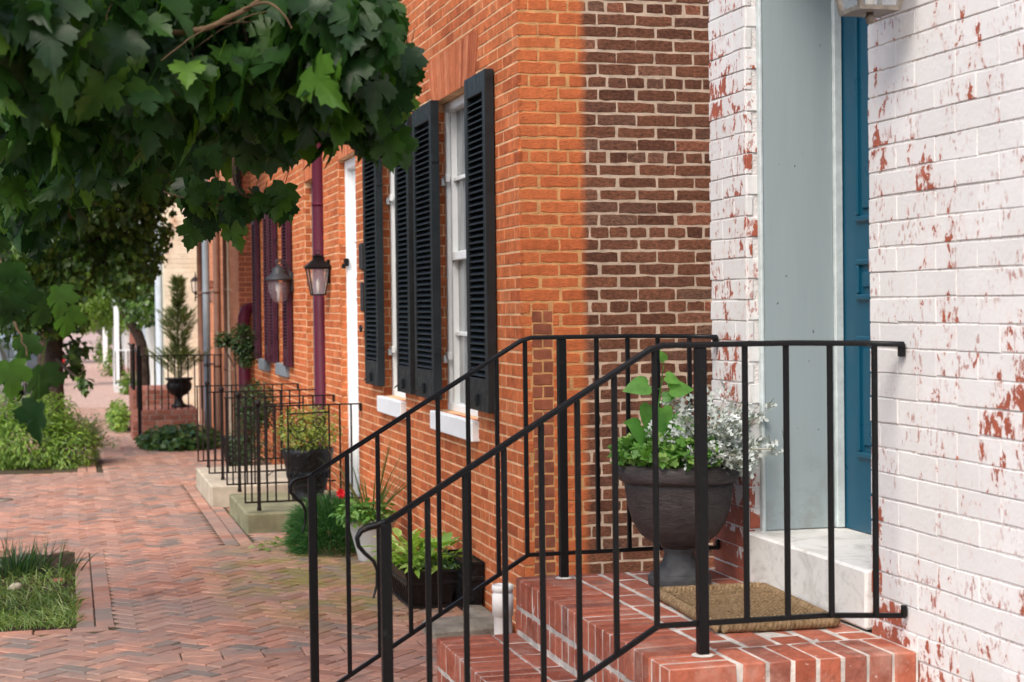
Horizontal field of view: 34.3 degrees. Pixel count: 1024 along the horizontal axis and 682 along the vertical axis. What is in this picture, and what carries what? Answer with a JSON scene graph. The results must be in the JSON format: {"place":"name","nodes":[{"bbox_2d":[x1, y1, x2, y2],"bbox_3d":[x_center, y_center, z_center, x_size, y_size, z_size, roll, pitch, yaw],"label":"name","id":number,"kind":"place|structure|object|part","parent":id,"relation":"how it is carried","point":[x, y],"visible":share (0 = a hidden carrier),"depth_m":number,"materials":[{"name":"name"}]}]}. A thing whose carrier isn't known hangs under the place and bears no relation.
{"place":"outdoors","nodes":[
{"label":"outdoors","id":0,"kind":"place"},
{"bbox_2d":[0,384,6,427],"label":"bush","id":1,"kind":"object","parent":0,"point":[1,389],"visible":0.25,"depth_m":27.88,"materials":[{"name":"green plant"}]},
{"bbox_2d":[0,498,12,501],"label":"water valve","id":2,"kind":"object","parent":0,"point":[5,499],"visible":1,"depth_m":16.26,"materials":[{"name":"metal"}]},
{"bbox_2d":[0,343,15,416],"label":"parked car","id":3,"kind":"object","parent":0,"point":[2,355],"visible":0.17,"depth_m":32.85,"materials":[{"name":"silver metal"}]},
{"bbox_3d":[-10.077,0.236,32.719,0.161,0.503,0.990,-1,1,-15],"label":"side window","id":4,"kind":"part","parent":3,"relation":"part of","materials":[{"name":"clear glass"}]},
{"bbox_2d":[0,333,27,400],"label":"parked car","id":5,"kind":"object","parent":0,"point":[12,354],"visible":0.19,"depth_m":39.49,"materials":[{"name":"silver metal"}]},
{"bbox_3d":[-12.525,0.186,39.293,1.440,0.458,0.315,-1,1,-15],"label":"rear window","id":6,"kind":"part","parent":5,"relation":"part of","materials":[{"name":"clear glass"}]},
{"bbox_2d":[9,326,37,405],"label":"road","id":7,"kind":"structure","parent":0,"point":[32,363],"depth_m":71.44,"materials":[{"name":"grey asphalt"}]},
{"bbox_2d":[43,330,135,407],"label":"sidewalk","id":8,"kind":"structure","parent":0,"point":[102,393],"depth_m":44.62,"materials":[{"name":"brick"}]},
{"bbox_2d":[38,258,130,365],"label":"street tree","id":9,"kind":"object","parent":8,"relation":"on","point":[103,312],"visible":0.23,"depth_m":44.24,"materials":[{"name":"green plant"}]},
{"bbox_2d":[89,333,112,362],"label":"bush","id":10,"kind":"object","parent":8,"relation":"on","point":[100,351],"visible":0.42,"depth_m":64.03,"materials":[{"name":"green plant"}]},
{"bbox_2d":[74,297,137,375],"bbox_3d":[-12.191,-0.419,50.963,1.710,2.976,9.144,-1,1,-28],"label":"street tree","id":11,"kind":"object","parent":8,"relation":"on","point":[121,329],"visible":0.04,"depth_m":50.73,"materials":[{"name":"green plant"}]},
{"bbox_2d":[97,348,125,376],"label":"bush","id":12,"kind":"object","parent":8,"relation":"on","point":[109,370],"visible":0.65,"depth_m":50.43,"materials":[{"name":"green plant"}]},
{"bbox_2d":[116,371,135,394],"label":"bush","id":13,"kind":"object","parent":8,"relation":"on","point":[125,382],"visible":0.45,"depth_m":39.37,"materials":[{"name":"green plant"}]},
{"bbox_2d":[95,322,112,344],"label":"ground","id":14,"kind":"structure","parent":0,"point":[100,332],"depth_m":160.78,"materials":[{"name":"soil"}]},
{"bbox_2d":[0,391,119,470],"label":"bush","id":15,"kind":"object","parent":14,"relation":"on","point":[72,434],"visible":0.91,"depth_m":20.02,"materials":[{"name":"green plant"}]},
{"bbox_2d":[103,325,129,366],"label":"row house","id":16,"kind":"structure","parent":14,"relation":"on","point":[124,341],"depth_m":59.80,"materials":[{"name":"paint"}]},
{"bbox_2d":[104,397,130,432],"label":"hedge plant","id":17,"kind":"object","parent":14,"relation":"on","point":[118,421],"visible":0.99,"depth_m":26.30,"materials":[{"name":"green plant"}]},
{"bbox_2d":[113,382,129,392],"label":"concrete stoop","id":18,"kind":"object","parent":14,"relation":"on","point":[116,386],"visible":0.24,"depth_m":40.52,"materials":[{"name":"paint"}]},
{"bbox_2d":[114,349,129,384],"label":"iron railing","id":19,"kind":"object","parent":18,"relation":"on","point":[127,350],"visible":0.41,"depth_m":40.55,"materials":[{"name":"white metal"}]},
{"bbox_2d":[112,221,141,381],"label":"row house","id":20,"kind":"structure","parent":14,"relation":"on","point":[115,334],"depth_m":43.37,"materials":[{"name":"paint"}]},
{"bbox_2d":[129,332,135,371],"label":"row house","id":21,"kind":"structure","parent":14,"relation":"on","point":[131,340],"depth_m":56.35,"materials":[{"name":"brick"}]},
{"bbox_2d":[142,312,145,339],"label":"row house","id":22,"kind":"structure","parent":14,"relation":"on","point":[144,331],"depth_m":41.32,"materials":[{"name":"white"}]},
{"bbox_2d":[129,385,196,438],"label":"brick steps","id":23,"kind":"structure","parent":14,"relation":"on","point":[151,417],"depth_m":24.42,"materials":[{"name":"red brick"}]},
{"bbox_2d":[128,343,222,434],"bbox_3d":[-5.205,0.698,25.501,1.265,1.350,2.871,-1,1,-15],"label":"iron railing","id":24,"kind":"object","parent":23,"relation":"on","point":[137,386],"visible":0.89,"depth_m":24.14,"materials":[{"name":"black metal"}]},
{"bbox_2d":[165,377,192,407],"bbox_3d":[-4.963,0.767,24.723,0.407,0.440,0.407,-1,1,-15],"label":"urn planter","id":25,"kind":"object","parent":23,"relation":"on","point":[178,389],"visible":0.88,"depth_m":24.60,"materials":[{"name":"metal"}]},
{"bbox_2d":[144,273,212,377],"bbox_3d":[-5.004,-0.226,24.632,1.008,1.590,1.010,-1,1,-32],"label":"conifer","id":26,"kind":"object","parent":25,"relation":"in","point":[172,317],"visible":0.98,"depth_m":24.65,"materials":[{"name":"green plant"}]},
{"bbox_2d":[145,194,198,421],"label":"brick house","id":27,"kind":"structure","parent":14,"relation":"on","point":[180,260],"depth_m":28.56,"materials":[{"name":"brick"}]},
{"bbox_2d":[0,0,429,447],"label":"maple tree","id":28,"kind":"object","parent":14,"relation":"on","point":[102,102],"visible":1,"depth_m":4.04,"materials":[{"name":"green plant"}]},
{"bbox_2d":[196,170,253,434],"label":"brick house","id":29,"kind":"structure","parent":14,"relation":"on","point":[223,265],"depth_m":24.54,"materials":[{"name":"brick"}]},
{"bbox_2d":[190,272,196,300],"bbox_3d":[-5.346,-0.919,28.058,0.196,0.520,0.200,-1,1,-15],"label":"wall lantern","id":30,"kind":"object","parent":29,"relation":"attached to","point":[194,278],"depth_m":28.01,"materials":[{"name":"paint"}]},
{"bbox_2d":[210,280,212,302],"bbox_3d":[-4.636,-0.780,25.455,0.205,0.386,0.205,-1,1,-15],"label":"wall lantern","id":31,"kind":"object","parent":29,"relation":"attached to","point":[211,284],"depth_m":25.41,"materials":[{"name":"metal"}]},
{"bbox_2d":[235,165,240,187],"bbox_3d":[-3.706,-2.045,21.929,0.243,0.550,0.077,-1,1,-15],"label":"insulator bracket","id":32,"kind":"object","parent":29,"relation":"attached to","point":[238,175],"visible":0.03,"depth_m":21.91,"materials":[{"name":"metal"}]},
{"bbox_2d":[237,143,326,489],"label":"brick house","id":33,"kind":"structure","parent":14,"relation":"on","point":[289,330],"depth_m":17.91,"materials":[{"name":"brick"}]},
{"bbox_2d":[251,214,270,371],"bbox_3d":[-3.018,-0.616,20.502,0.270,1.958,1.710,-1,1,-15],"label":"window","id":34,"kind":"structure","parent":33,"relation":"in","point":[263,364],"depth_m":20.88,"materials":[{"name":"purple paint"}]},
{"bbox_2d":[265,259,292,300],"bbox_3d":[-2.508,-0.647,17.848,0.298,0.469,0.291,-1,1,-15],"label":"wall lantern","id":35,"kind":"object","parent":33,"relation":"attached to","point":[278,273],"depth_m":17.82,"materials":[{"name":"grey metal"}]},
{"bbox_2d":[267,214,292,376],"bbox_3d":[-2.548,-0.585,18.739,0.270,1.958,1.701,-1,1,-15],"label":"window","id":36,"kind":"structure","parent":33,"relation":"in","point":[282,369],"depth_m":18.31,"materials":[{"name":"purple paint"}]},
{"bbox_2d":[311,183,315,425],"bbox_3d":[-1.865,-0.093,16.566,0.120,3.030,0.863,-1,1,-15],"label":"downspout","id":37,"kind":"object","parent":33,"relation":"in","point":[311,183],"depth_m":16.93,"materials":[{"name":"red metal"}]},
{"bbox_2d":[322,0,713,632],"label":"brick house","id":38,"kind":"structure","parent":14,"relation":"on","point":[556,180],"depth_m":9.12,"materials":[{"name":"brick"}]},
{"bbox_2d":[303,250,330,295],"bbox_3d":[-1.797,-0.633,15.346,0.239,0.422,0.239,-1,1,-15],"label":"wall lantern","id":39,"kind":"object","parent":38,"relation":"attached to","point":[317,261],"depth_m":15.29,"materials":[{"name":"paint"}]},
{"bbox_2d":[342,156,359,500],"bbox_3d":[-1.326,-0.069,14.406,0.170,3.060,0.915,-1,1,-15],"label":"door","id":40,"kind":"structure","parent":38,"relation":"in","point":[350,261],"depth_m":14.76,"materials":[{"name":"white paint"}]},
{"bbox_2d":[362,115,415,418],"bbox_3d":[-0.851,-0.517,12.376,0.264,2.140,1.830,-1,1,-15],"label":"window","id":41,"kind":"structure","parent":38,"relation":"in","point":[400,199],"depth_m":12.68,"materials":[{"name":"white paint"}]},
{"bbox_2d":[412,69,496,441],"bbox_3d":[-0.309,-0.480,10.342,0.264,2.140,2.040,-1,1,-15],"label":"window","id":42,"kind":"structure","parent":38,"relation":"in","point":[468,180],"depth_m":10.72,"materials":[{"name":"white paint"}]},
{"bbox_2d":[708,0,1023,681],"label":"brick house","id":43,"kind":"structure","parent":14,"relation":"on","point":[867,182],"depth_m":4.90,"materials":[{"name":"white brick"}]},
{"bbox_2d":[841,0,871,533],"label":"door","id":44,"kind":"structure","parent":43,"relation":"in","point":[855,136],"depth_m":5.85,"materials":[{"name":"blue paint"}]},
{"bbox_2d":[835,0,902,23],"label":"wall lantern","id":45,"kind":"object","parent":43,"relation":"attached to","point":[870,11],"depth_m":4.69,"materials":[{"name":"white metal"}]},
{"bbox_2d":[1,391,512,638],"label":"kerb","id":46,"kind":"structure","parent":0,"point":[481,620],"depth_m":9.07,"materials":[{"name":"grey concrete"}]},
{"bbox_2d":[0,406,516,681],"bbox_3d":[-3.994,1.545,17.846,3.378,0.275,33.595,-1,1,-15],"label":"sidewalk","id":47,"kind":"structure","parent":0,"point":[154,518],"depth_m":10.64,"materials":[{"name":"brick"}]},
{"bbox_2d":[0,553,75,631],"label":"soil patch","id":48,"kind":"object","parent":47,"relation":"on","point":[70,557],"visible":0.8,"depth_m":10.89,"materials":[{"name":"brown soil"}]},
{"bbox_2d":[8,583,22,591],"bbox_3d":[-3.223,1.600,10.763,0.093,0.066,0.085,-1,1,-15],"label":"stone","id":49,"kind":"object","parent":48,"relation":"on","point":[18,585],"visible":0.68,"depth_m":10.73,"materials":[{"name":"stone"}]},
{"bbox_2d":[0,562,93,631],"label":"grass","id":50,"kind":"structure","parent":48,"relation":"on","point":[53,605],"depth_m":10.13,"materials":[{"name":"green plant"}]},
{"bbox_2d":[0,532,99,581],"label":"grass clump","id":51,"kind":"object","parent":48,"relation":"on","point":[28,563],"visible":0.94,"depth_m":11.48,"materials":[{"name":"green plant"}]},
{"bbox_2d":[50,578,65,582],"bbox_3d":[-3.046,1.607,11.118,0.110,0.034,0.066,-1,1,-15],"label":"stone","id":52,"kind":"object","parent":48,"relation":"on","point":[56,580],"visible":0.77,"depth_m":11.10,"materials":[{"name":"stone"}]},
{"bbox_2d":[0,179,176,455],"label":"street tree","id":53,"kind":"object","parent":47,"relation":"on","point":[124,251],"visible":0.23,"depth_m":21.09,"materials":[{"name":"green plant"}]},
{"bbox_2d":[69,239,154,384],"bbox_3d":[-7.438,-0.462,30.752,2.000,3.789,3.364,-1,1,-15],"label":"street tree","id":54,"kind":"object","parent":47,"relation":"on","point":[137,307],"visible":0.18,"depth_m":30.21,"materials":[{"name":"green plant"}]},
{"bbox_2d":[133,422,228,451],"bbox_3d":[-4.543,1.335,22.825,1.326,0.432,1.583,-1,1,-15],"label":"ivy","id":55,"kind":"object","parent":47,"relation":"on","point":[167,437],"visible":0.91,"depth_m":22.45,"materials":[{"name":"green plant"}]},
{"bbox_2d":[16,480,421,646],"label":"fallen leaves","id":56,"kind":"object","parent":47,"relation":"on","point":[327,619],"visible":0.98,"depth_m":11.11,"materials":[{"name":"brown plant"}]},
{"bbox_2d":[220,435,255,465],"bbox_3d":[-3.275,1.317,19.852,0.427,0.350,0.427,-1,1,-15],"label":"flower pot","id":57,"kind":"object","parent":47,"relation":"on","point":[230,462],"visible":0.16,"depth_m":19.71,"materials":[{"name":"soil"}]},
{"bbox_2d":[213,323,258,436],"bbox_3d":[-3.291,0.639,19.837,0.567,1.722,0.369,-1,1,-15],"label":"topiary tree","id":58,"kind":"object","parent":57,"relation":"in","point":[244,351],"visible":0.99,"depth_m":19.78,"materials":[{"name":"green plant"}]},
{"bbox_2d":[196,464,287,506],"bbox_3d":[-2.534,1.530,16.565,1.084,0.403,1.942,-1,1,-15],"label":"concrete stoop","id":59,"kind":"object","parent":47,"relation":"on","point":[215,490],"visible":0.28,"depth_m":15.91,"materials":[{"name":"beige concrete"}]},
{"bbox_2d":[196,381,298,467],"bbox_3d":[-2.776,0.862,17.441,1.074,0.906,0.050,-1,1,-15],"label":"stoop railing","id":60,"kind":"object","parent":59,"relation":"on","point":[207,385],"visible":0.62,"depth_m":17.35,"materials":[{"name":"metal"}]},
{"bbox_2d":[206,386,314,479],"bbox_3d":[-2.425,0.885,16.137,1.068,0.906,0.050,-1,1,-15],"label":"stoop railing","id":61,"kind":"object","parent":59,"relation":"on","point":[221,391],"visible":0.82,"depth_m":16.03,"materials":[{"name":"metal"}]},
{"bbox_2d":[225,378,277,465],"bbox_3d":[-2.962,0.968,18.887,0.620,1.104,1.042,-1,1,-15],"label":"bush","id":62,"kind":"object","parent":47,"relation":"on","point":[249,402],"visible":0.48,"depth_m":18.77,"materials":[{"name":"green plant"}]},
{"bbox_2d":[247,536,318,551],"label":"weed","id":63,"kind":"object","parent":47,"relation":"on","point":[275,543],"visible":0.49,"depth_m":12.51,"materials":[{"name":"green plant"}]},
{"bbox_2d":[229,490,352,534],"bbox_3d":[-1.892,1.571,14.377,0.969,0.370,1.542,-1,1,-15],"label":"concrete stoop","id":64,"kind":"object","parent":47,"relation":"on","point":[248,518],"visible":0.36,"depth_m":13.83,"materials":[{"name":"beige concrete"}]},
{"bbox_2d":[224,392,335,491],"bbox_3d":[-2.103,0.904,15.064,0.999,0.906,0.050,-1,1,-15],"label":"stoop railing","id":65,"kind":"object","parent":64,"relation":"on","point":[238,397],"visible":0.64,"depth_m":14.97,"materials":[{"name":"metal"}]},
{"bbox_2d":[242,400,362,510],"bbox_3d":[-1.720,0.929,13.656,0.984,0.906,0.050,-1,1,-15],"label":"stoop railing","id":66,"kind":"object","parent":64,"relation":"on","point":[257,406],"visible":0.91,"depth_m":13.59,"materials":[{"name":"metal"}]},
{"bbox_2d":[282,445,333,501],"bbox_3d":[-1.769,1.152,14.402,0.442,0.455,0.442,-1,1,-15],"label":"flower pot","id":67,"kind":"object","parent":64,"relation":"on","point":[304,462],"visible":0.59,"depth_m":14.24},
{"bbox_2d":[272,404,344,452],"bbox_3d":[-1.757,0.764,14.365,0.637,0.452,0.639,-1,1,-15],"label":"shrub","id":68,"kind":"object","parent":67,"relation":"in","point":[312,436],"visible":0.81,"depth_m":14.30,"materials":[{"name":"green plant"}]},
{"bbox_2d":[278,491,360,556],"bbox_3d":[-1.381,1.354,12.438,0.764,0.460,1.011,-1,1,-15],"label":"feathery plant","id":69,"kind":"object","parent":47,"relation":"on","point":[329,529],"visible":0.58,"depth_m":12.28,"materials":[{"name":"green plant"}]},
{"bbox_2d":[336,488,344,501],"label":"flower","id":70,"kind":"object","parent":69,"relation":"on","point":[340,493],"visible":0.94,"depth_m":12.40,"materials":[{"name":"red plant"}]},
{"bbox_2d":[350,515,396,561],"bbox_3d":[-1.002,1.421,11.889,0.355,0.308,0.355,-1,1,-15],"label":"flower pot","id":71,"kind":"object","parent":47,"relation":"on","point":[367,538],"visible":0.28,"depth_m":11.77,"materials":[{"name":"ceramic"}]},
{"bbox_2d":[329,497,395,528],"bbox_3d":[-1.065,1.226,11.804,0.492,0.229,0.436,-1,1,-15],"label":"filler plant","id":72,"kind":"object","parent":71,"relation":"in","point":[357,514],"visible":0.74,"depth_m":11.71,"materials":[{"name":"green plant"}]},
{"bbox_2d":[320,436,413,518],"bbox_3d":[-0.979,0.988,11.864,0.821,0.624,0.760,-1,1,-15],"label":"spike plant","id":73,"kind":"object","parent":71,"relation":"in","point":[382,496],"visible":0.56,"depth_m":11.82,"materials":[{"name":"green plant"}]},
{"bbox_2d":[392,554,456,609],"bbox_3d":[-0.561,1.474,10.176,0.352,0.235,0.712,-1,1,-15],"label":"planter box","id":74,"kind":"object","parent":47,"relation":"on","point":[400,584],"visible":0.62,"depth_m":9.88,"materials":[{"name":"plastic"}]},
{"bbox_2d":[362,527,472,577],"bbox_3d":[-0.577,1.262,10.146,0.669,0.249,0.907,-1,1,-15],"label":"hosta","id":75,"kind":"object","parent":74,"relation":"on","point":[419,542],"visible":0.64,"depth_m":10.03,"materials":[{"name":"green plant"}]},
{"bbox_2d":[420,553,458,572],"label":"trailing plant","id":76,"kind":"object","parent":74,"relation":"in","point":[446,563],"visible":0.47,"depth_m":9.92,"materials":[{"name":"green plant"}]},
{"bbox_2d":[443,549,484,610],"bbox_3d":[-0.293,1.441,9.972,0.130,0.300,0.545,-1,1,-15],"label":"storage box","id":77,"kind":"object","parent":47,"relation":"on","point":[478,564],"visible":0.52,"depth_m":9.74,"materials":[{"name":"plastic"}]},
{"bbox_2d":[492,583,512,634],"bbox_3d":[-0.042,1.385,7.777,0.101,0.489,0.101,-1,1,-15],"label":"vent pipe","id":78,"kind":"object","parent":47,"relation":"on","point":[497,611],"visible":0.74,"depth_m":7.74,"materials":[{"name":"white plastic"}]},
{"bbox_2d":[436,568,917,681],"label":"brick steps","id":79,"kind":"structure","parent":47,"relation":"on","point":[843,652],"depth_m":5.08,"materials":[{"name":"red brick"}]},
{"bbox_2d":[288,334,719,681],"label":"stair railing","id":80,"kind":"object","parent":79,"relation":"on","point":[563,553],"visible":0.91,"depth_m":5.98,"materials":[{"name":"metal"}]},
{"bbox_2d":[355,340,906,681],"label":"stair railing","id":81,"kind":"object","parent":79,"relation":"on","point":[702,623],"visible":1,"depth_m":4.66,"materials":[{"name":"metal"}]},
{"bbox_2d":[618,462,739,586],"bbox_3d":[0.597,0.649,5.920,0.437,0.436,0.437,-1,1,-15],"label":"urn planter","id":82,"kind":"object","parent":79,"relation":"on","point":[677,516],"visible":0.63,"depth_m":5.78,"materials":[{"name":"stone"}]},
{"bbox_2d":[622,350,693,444],"bbox_3d":[0.528,0.243,5.849,0.297,0.425,0.080,-1,1,-15],"label":"vine","id":83,"kind":"object","parent":82,"relation":"in","point":[639,385],"visible":0.79,"depth_m":5.85,"materials":[{"name":"green plant"}]},
{"bbox_2d":[607,424,724,472],"bbox_3d":[0.510,0.381,5.843,0.290,0.195,0.485,-2,2,-40],"label":"parsley","id":84,"kind":"object","parent":82,"relation":"in","point":[632,451],"visible":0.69,"depth_m":5.75,"materials":[{"name":"green plant"}]},
{"bbox_2d":[644,380,782,478],"bbox_3d":[0.733,0.313,5.850,0.517,0.340,0.489,0,1,17],"label":"dusty miller","id":85,"kind":"object","parent":82,"relation":"in","point":[727,431],"visible":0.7,"depth_m":5.74,"materials":[{"name":"silver plant"}]},
{"bbox_2d":[653,582,840,633],"bbox_3d":[0.748,0.862,5.389,0.420,0.037,0.699,-1,1,-12],"label":"doormat","id":86,"kind":"object","parent":79,"relation":"on","point":[726,601],"visible":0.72,"depth_m":5.36,"materials":[{"name":"beige wicker"}]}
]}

